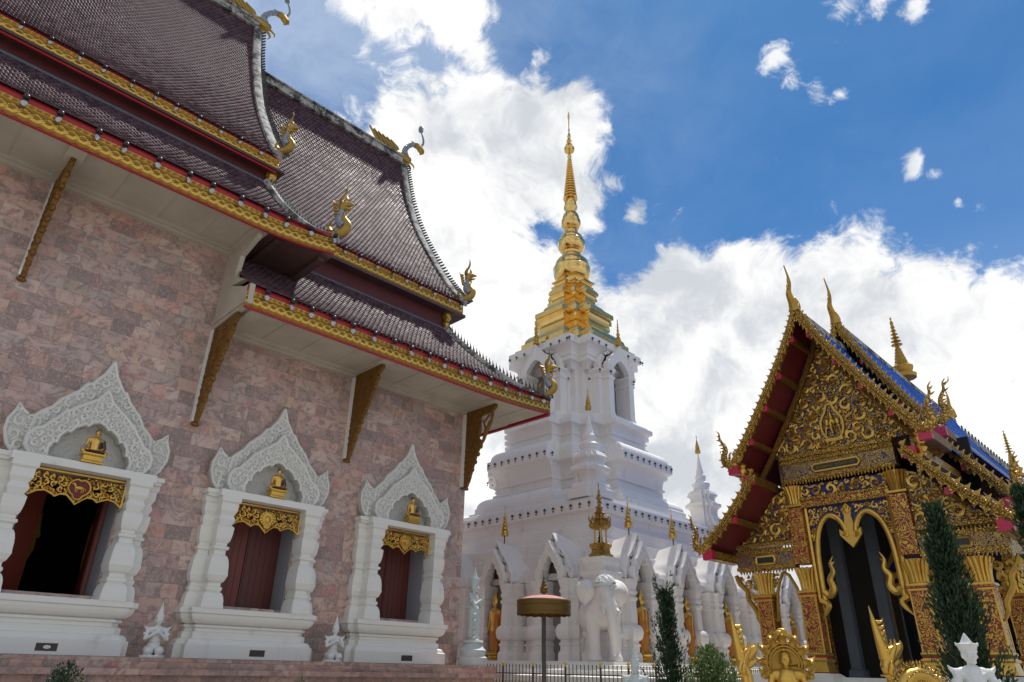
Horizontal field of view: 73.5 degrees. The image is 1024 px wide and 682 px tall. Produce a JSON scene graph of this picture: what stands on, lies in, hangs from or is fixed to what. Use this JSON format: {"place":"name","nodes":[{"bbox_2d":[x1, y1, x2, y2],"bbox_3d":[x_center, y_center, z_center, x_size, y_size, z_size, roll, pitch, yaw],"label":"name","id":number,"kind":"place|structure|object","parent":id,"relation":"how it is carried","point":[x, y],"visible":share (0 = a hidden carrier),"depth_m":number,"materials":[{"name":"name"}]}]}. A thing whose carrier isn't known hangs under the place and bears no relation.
{"place":"outdoors","nodes":[
{"label":"outdoors","id":0,"kind":"place"},
{"bbox_2d":[0,0,557,681],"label":"marble assembly hall","id":1,"kind":"structure","parent":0,"point":[176,358],"depth_m":16.76,"materials":[{"name":"pink"}]},
{"bbox_2d":[18,20,24,28],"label":"eave bell","id":2,"kind":"object","parent":1,"relation":"attached to","point":[21,25],"visible":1,"depth_m":16.11,"materials":[{"name":"black metal"}]},
{"bbox_2d":[20,92,30,105],"bbox_3d":[-9.557,-4.777,13.475,0.140,0.398,0.139,16,-29,-28],"label":"eave bell","id":3,"kind":"object","parent":1,"relation":"hanging from","point":[26,97],"visible":1,"depth_m":13.44,"materials":[{"name":"black metal"}]},
{"bbox_2d":[48,36,53,43],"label":"eave bell","id":4,"kind":"object","parent":1,"relation":"attached to","point":[51,38],"visible":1,"depth_m":16.49,"materials":[{"name":"black metal"}]},
{"bbox_2d":[55,108,64,121],"bbox_3d":[-9.139,-4.582,13.864,0.140,0.398,0.139,4,-26,-7],"label":"eave bell","id":5,"kind":"object","parent":1,"relation":"hanging from","point":[60,113],"visible":1,"depth_m":13.83,"materials":[{"name":"black metal"}]},
{"bbox_2d":[78,51,83,59],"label":"eave bell","id":6,"kind":"object","parent":1,"relation":"attached to","point":[81,54],"visible":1,"depth_m":16.90,"materials":[{"name":"black metal"}]},
{"bbox_2d":[0,361,169,656],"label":"window","id":7,"kind":"structure","parent":1,"relation":"in","point":[52,438],"depth_m":13.62,"materials":[{"name":"white paint"}]},
{"bbox_2d":[79,429,107,464],"bbox_3d":[-8.465,2.132,13.914,0.316,0.740,0.497,-23,-34,40],"label":"seated buddha","id":8,"kind":"object","parent":1,"relation":"on","point":[94,453],"visible":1,"depth_m":13.81,"materials":[{"name":"gold metal"}]},
{"bbox_2d":[95,126,102,139],"bbox_3d":[-8.636,-4.355,14.315,0.139,0.398,0.140,-2,-26,7],"label":"eave bell","id":9,"kind":"object","parent":1,"relation":"hanging from","point":[98,131],"visible":1,"depth_m":14.29,"materials":[{"name":"black metal"}]},
{"bbox_2d":[122,140,129,152],"bbox_3d":[-8.264,-4.182,14.661,0.140,0.398,0.138,-2,-26,6],"label":"eave bell","id":10,"kind":"object","parent":1,"relation":"hanging from","point":[125,144],"visible":1,"depth_m":14.63,"materials":[{"name":"black metal"}]},
{"bbox_2d":[138,601,170,657],"bbox_3d":[-7.056,5.731,13.647,0.503,1.053,0.428,17,-30,-29],"label":"kneeling deity","id":11,"kind":"object","parent":1,"relation":"on","point":[152,648],"visible":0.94,"depth_m":13.51,"materials":[{"name":"white stone"}]},
{"bbox_2d":[155,154,162,167],"bbox_3d":[-7.764,-3.972,15.076,0.139,0.398,0.140,-22,-34,40],"label":"eave bell","id":12,"kind":"object","parent":1,"relation":"hanging from","point":[159,159],"visible":1,"depth_m":15.04,"materials":[{"name":"black metal"}]},
{"bbox_2d":[187,168,192,181],"bbox_3d":[-7.300,-3.753,15.513,0.139,0.398,0.140,-1,-26,4],"label":"eave bell","id":13,"kind":"object","parent":1,"relation":"hanging from","point":[189,173],"visible":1,"depth_m":15.49,"materials":[{"name":"black metal"}]},
{"bbox_2d":[209,180,215,192],"bbox_3d":[-6.919,-3.581,15.855,0.140,0.398,0.139,2,-26,-1],"label":"eave bell","id":14,"kind":"object","parent":1,"relation":"hanging from","point":[212,186],"visible":1,"depth_m":15.81,"materials":[{"name":"black metal"}]},
{"bbox_2d":[238,193,244,205],"bbox_3d":[-6.424,-3.369,16.275,0.139,0.398,0.140,-19,-32,35],"label":"eave bell","id":15,"kind":"object","parent":1,"relation":"hanging from","point":[241,198],"visible":1,"depth_m":16.24,"materials":[{"name":"black metal"}]},
{"bbox_2d":[165,408,329,660],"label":"window","id":16,"kind":"structure","parent":1,"relation":"in","point":[241,558],"depth_m":15.99,"materials":[{"name":"white paint"}]},
{"bbox_2d":[264,205,269,217],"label":"eave bell","id":17,"kind":"object","parent":1,"relation":"hanging from","point":[266,209],"visible":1,"depth_m":16.65,"materials":[{"name":"black metal"}]},
{"bbox_2d":[265,289,270,300],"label":"eave bell","id":18,"kind":"object","parent":1,"relation":"hanging from","point":[267,292],"visible":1,"depth_m":16.00,"materials":[{"name":"black metal"}]},
{"bbox_2d":[265,468,287,499],"bbox_3d":[-5.617,3.412,16.462,0.316,0.740,0.497,-23,-34,40],"label":"seated buddha","id":19,"kind":"object","parent":1,"relation":"on","point":[277,489],"visible":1,"depth_m":16.35,"materials":[{"name":"gold metal"}]},
{"bbox_2d":[284,215,289,226],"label":"eave bell","id":20,"kind":"object","parent":1,"relation":"hanging from","point":[287,220],"visible":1,"depth_m":17.02,"materials":[{"name":"black metal"}]},
{"bbox_2d":[290,296,294,309],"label":"eave bell","id":21,"kind":"object","parent":1,"relation":"hanging from","point":[292,301],"visible":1,"depth_m":16.40,"materials":[{"name":"black metal"}]},
{"bbox_2d":[309,307,314,317],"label":"eave bell","id":22,"kind":"object","parent":1,"relation":"hanging from","point":[312,309],"visible":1,"depth_m":16.74,"materials":[{"name":"black metal"}]},
{"bbox_2d":[309,225,314,234],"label":"eave bell","id":23,"kind":"object","parent":1,"relation":"hanging from","point":[312,227],"visible":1,"depth_m":17.46,"materials":[{"name":"black metal"}]},
{"bbox_2d":[322,614,344,661],"bbox_3d":[-4.187,7.021,16.213,0.503,1.053,0.428,17,-30,-29],"label":"kneeling deity","id":24,"kind":"object","parent":1,"relation":"on","point":[332,654],"visible":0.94,"depth_m":16.06,"materials":[{"name":"white stone"}]},
{"bbox_2d":[331,313,336,325],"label":"eave bell","id":25,"kind":"object","parent":1,"relation":"hanging from","point":[333,318],"visible":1,"depth_m":17.12,"materials":[{"name":"black metal"}]},
{"bbox_2d":[333,233,337,242],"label":"eave bell","id":26,"kind":"object","parent":1,"relation":"hanging from","point":[335,235],"visible":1,"depth_m":17.93,"materials":[{"name":"black metal"}]},
{"bbox_2d":[351,321,355,333],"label":"eave bell","id":27,"kind":"object","parent":1,"relation":"hanging from","point":[353,326],"visible":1,"depth_m":17.49,"materials":[{"name":"black metal"}]},
{"bbox_2d":[373,329,377,341],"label":"eave bell","id":28,"kind":"object","parent":1,"relation":"hanging from","point":[375,333],"visible":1,"depth_m":17.90,"materials":[{"name":"black metal"}]},
{"bbox_2d":[337,444,450,664],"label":"window","id":29,"kind":"structure","parent":1,"relation":"in","point":[385,580],"depth_m":18.54,"materials":[{"name":"white paint"}]},
{"bbox_2d":[403,497,420,524],"bbox_3d":[-2.754,4.699,19.022,0.316,0.740,0.497,-23,-34,40],"label":"seated buddha","id":30,"kind":"object","parent":1,"relation":"on","point":[413,516],"visible":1,"depth_m":18.90,"materials":[{"name":"gold metal"}]},
{"bbox_2d":[410,343,413,355],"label":"eave bell","id":31,"kind":"object","parent":1,"relation":"hanging from","point":[411,348],"visible":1,"depth_m":18.66,"materials":[{"name":"black metal"}]},
{"bbox_2d":[443,356,446,367],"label":"eave bell","id":32,"kind":"object","parent":1,"relation":"hanging from","point":[445,361],"visible":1,"depth_m":19.41,"materials":[{"name":"black metal"}]},
{"bbox_2d":[458,567,486,665],"bbox_3d":[-1.077,7.793,19.514,0.819,2.618,0.832,-6,-26,14],"label":"standing deity","id":33,"kind":"object","parent":1,"relation":"on","point":[472,651],"visible":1,"depth_m":19.16,"materials":[{"name":"white stone"}]},
{"bbox_2d":[473,368,476,379],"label":"eave bell","id":34,"kind":"object","parent":1,"relation":"hanging from","point":[475,373],"visible":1,"depth_m":20.15,"materials":[{"name":"black"}]},
{"bbox_2d":[244,0,1023,577],"label":"sky","id":35,"kind":"structure","parent":0,"point":[872,149],"materials":[{"name":"blue"}]},
{"bbox_2d":[688,265,1023,681],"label":"gilded hall","id":36,"kind":"structure","parent":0,"point":[854,448],"depth_m":18.57,"materials":[{"name":"gold metal"}]},
{"bbox_2d":[890,592,957,675],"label":"wall","id":37,"kind":"structure","parent":36,"relation":"in","point":[916,650],"depth_m":18.86,"materials":[{"name":"wood"}]},
{"label":"ground","id":38,"kind":"structure","parent":0,"visible":0},
{"bbox_2d":[45,659,84,681],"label":"bush","id":39,"kind":"object","parent":38,"relation":"on","point":[65,675],"visible":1,"depth_m":8.94,"materials":[{"name":"green plant"}]},
{"bbox_2d":[517,574,570,681],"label":"ceremonial parasol","id":40,"kind":"object","parent":38,"relation":"on","point":[543,606],"visible":1,"depth_m":14.57,"materials":[{"name":"metal"}]},
{"bbox_2d":[487,661,621,681],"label":"iron fence","id":41,"kind":"object","parent":38,"relation":"on","point":[565,674],"visible":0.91,"depth_m":19.00,"materials":[{"name":"black metal"}]},
{"bbox_2d":[456,112,810,681],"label":"white gold stupa","id":42,"kind":"object","parent":38,"relation":"on","point":[584,425],"visible":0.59,"depth_m":28.31,"materials":[{"name":"paint"}]},
{"bbox_2d":[486,593,501,659],"bbox_3d":[-0.625,10.489,25.310,0.640,2.374,0.624,4,-26,-5],"label":"standing buddha","id":43,"kind":"object","parent":42,"relation":"on","point":[494,619],"visible":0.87,"depth_m":25.15,"materials":[{"name":"gold metal"}]},
{"bbox_2d":[501,507,508,543],"bbox_3d":[-0.287,7.295,27.108,0.317,1.520,0.326,-23,-34,40],"label":"tiered parasol","id":44,"kind":"object","parent":42,"relation":"on","point":[504,532],"visible":1,"depth_m":26.98,"materials":[{"name":"metal"}]},
{"bbox_2d":[588,483,612,556],"bbox_3d":[3.068,6.239,23.971,0.808,2.620,0.805,-23,-34,40],"label":"gilded shrine","id":45,"kind":"object","parent":42,"relation":"on","point":[599,522],"visible":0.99,"depth_m":23.64,"materials":[{"name":"gold metal"}]},
{"bbox_2d":[575,574,627,661],"bbox_3d":[2.835,8.963,22.091,1.774,2.590,3.068,4,-26,-7],"label":"elephant statue","id":46,"kind":"object","parent":42,"relation":"on","point":[599,612],"visible":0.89,"depth_m":21.50,"materials":[{"name":"stone"}]},
{"bbox_2d":[624,497,632,534],"bbox_3d":[4.253,6.432,25.108,0.317,1.520,0.326,-23,-34,40],"label":"tiered parasol","id":47,"kind":"object","parent":42,"relation":"on","point":[628,524],"visible":1,"depth_m":24.96,"materials":[{"name":"metal"}]},
{"bbox_2d":[637,590,653,662],"bbox_3d":[4.424,9.623,23.281,0.624,2.374,0.640,4,-26,-5],"label":"standing buddha","id":48,"kind":"object","parent":42,"relation":"on","point":[643,618],"visible":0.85,"depth_m":23.13,"materials":[{"name":"gold metal"}]},
{"bbox_2d":[669,508,676,544],"bbox_3d":[6.295,7.350,26.935,0.317,1.520,0.326,-23,-34,40],"label":"tiered parasol","id":49,"kind":"object","parent":42,"relation":"on","point":[672,535],"visible":1,"depth_m":26.78,"materials":[{"name":"metal"}]},
{"bbox_2d":[683,594,697,662],"bbox_3d":[6.467,10.541,25.108,0.624,2.374,0.640,4,-26,-5],"label":"standing buddha","id":50,"kind":"object","parent":42,"relation":"on","point":[689,623],"visible":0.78,"depth_m":25.02,"materials":[{"name":"gold metal"}]},
{"bbox_2d":[723,602,736,665],"bbox_3d":[8.509,11.459,26.934,0.624,2.374,0.640,4,-26,-5],"label":"standing buddha","id":51,"kind":"object","parent":42,"relation":"on","point":[728,629],"visible":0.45,"depth_m":26.81,"materials":[{"name":"gold metal"}]},
{"bbox_2d":[789,612,799,645],"bbox_3d":[12.594,13.296,30.588,0.624,2.374,0.640,4,-26,-5],"label":"standing buddha","id":52,"kind":"object","parent":42,"relation":"on","point":[794,630],"visible":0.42,"depth_m":30.63,"materials":[{"name":"gold metal"}]},
{"bbox_2d":[621,639,648,681],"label":"crowned deity","id":53,"kind":"object","parent":38,"relation":"on","point":[635,676],"visible":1,"depth_m":11.88,"materials":[{"name":"white stone"}]},
{"bbox_2d":[642,570,691,681],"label":"juniper","id":54,"kind":"object","parent":38,"relation":"on","point":[667,627],"visible":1,"depth_m":14.29,"materials":[{"name":"green plant"}]},
{"bbox_2d":[627,662,762,681],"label":"iron fence","id":55,"kind":"object","parent":38,"relation":"on","point":[650,676],"visible":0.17,"depth_m":18.34,"materials":[{"name":"black metal"}]},
{"bbox_2d":[682,642,738,681],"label":"bush","id":56,"kind":"object","parent":38,"relation":"on","point":[718,669],"visible":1,"depth_m":13.29,"materials":[{"name":"green plant"}]},
{"bbox_2d":[729,611,757,681],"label":"naga statue","id":57,"kind":"object","parent":38,"relation":"on","point":[745,662],"visible":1,"depth_m":11.44,"materials":[{"name":"gold paint"}]},
{"bbox_2d":[755,628,815,681],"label":"naga hood buddha","id":58,"kind":"object","parent":38,"relation":"on","point":[783,660],"visible":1,"depth_m":9.99,"materials":[{"name":"gold paint"}]},
{"bbox_2d":[868,606,902,681],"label":"naga statue","id":59,"kind":"object","parent":38,"relation":"on","point":[889,656],"visible":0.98,"depth_m":10.93,"materials":[{"name":"gold paint"}]},
{"bbox_2d":[889,660,947,681],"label":"serpent balustrade","id":60,"kind":"object","parent":38,"relation":"on","point":[915,671],"visible":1,"depth_m":8.28,"materials":[{"name":"gold metal"}]},
{"bbox_2d":[916,496,1021,681],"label":"cypress tree","id":61,"kind":"object","parent":38,"relation":"on","point":[949,587],"visible":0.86,"depth_m":10.97,"materials":[{"name":"green plant"}]},
{"bbox_2d":[947,633,1001,681],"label":"crowned deity","id":62,"kind":"object","parent":38,"relation":"on","point":[970,671],"visible":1,"depth_m":7.79,"materials":[{"name":"white stone"}]},
{"bbox_2d":[1005,481,1023,590],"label":"cypress tree","id":63,"kind":"object","parent":38,"relation":"on","point":[1016,490],"visible":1,"depth_m":12.04,"materials":[{"name":"green plant"}]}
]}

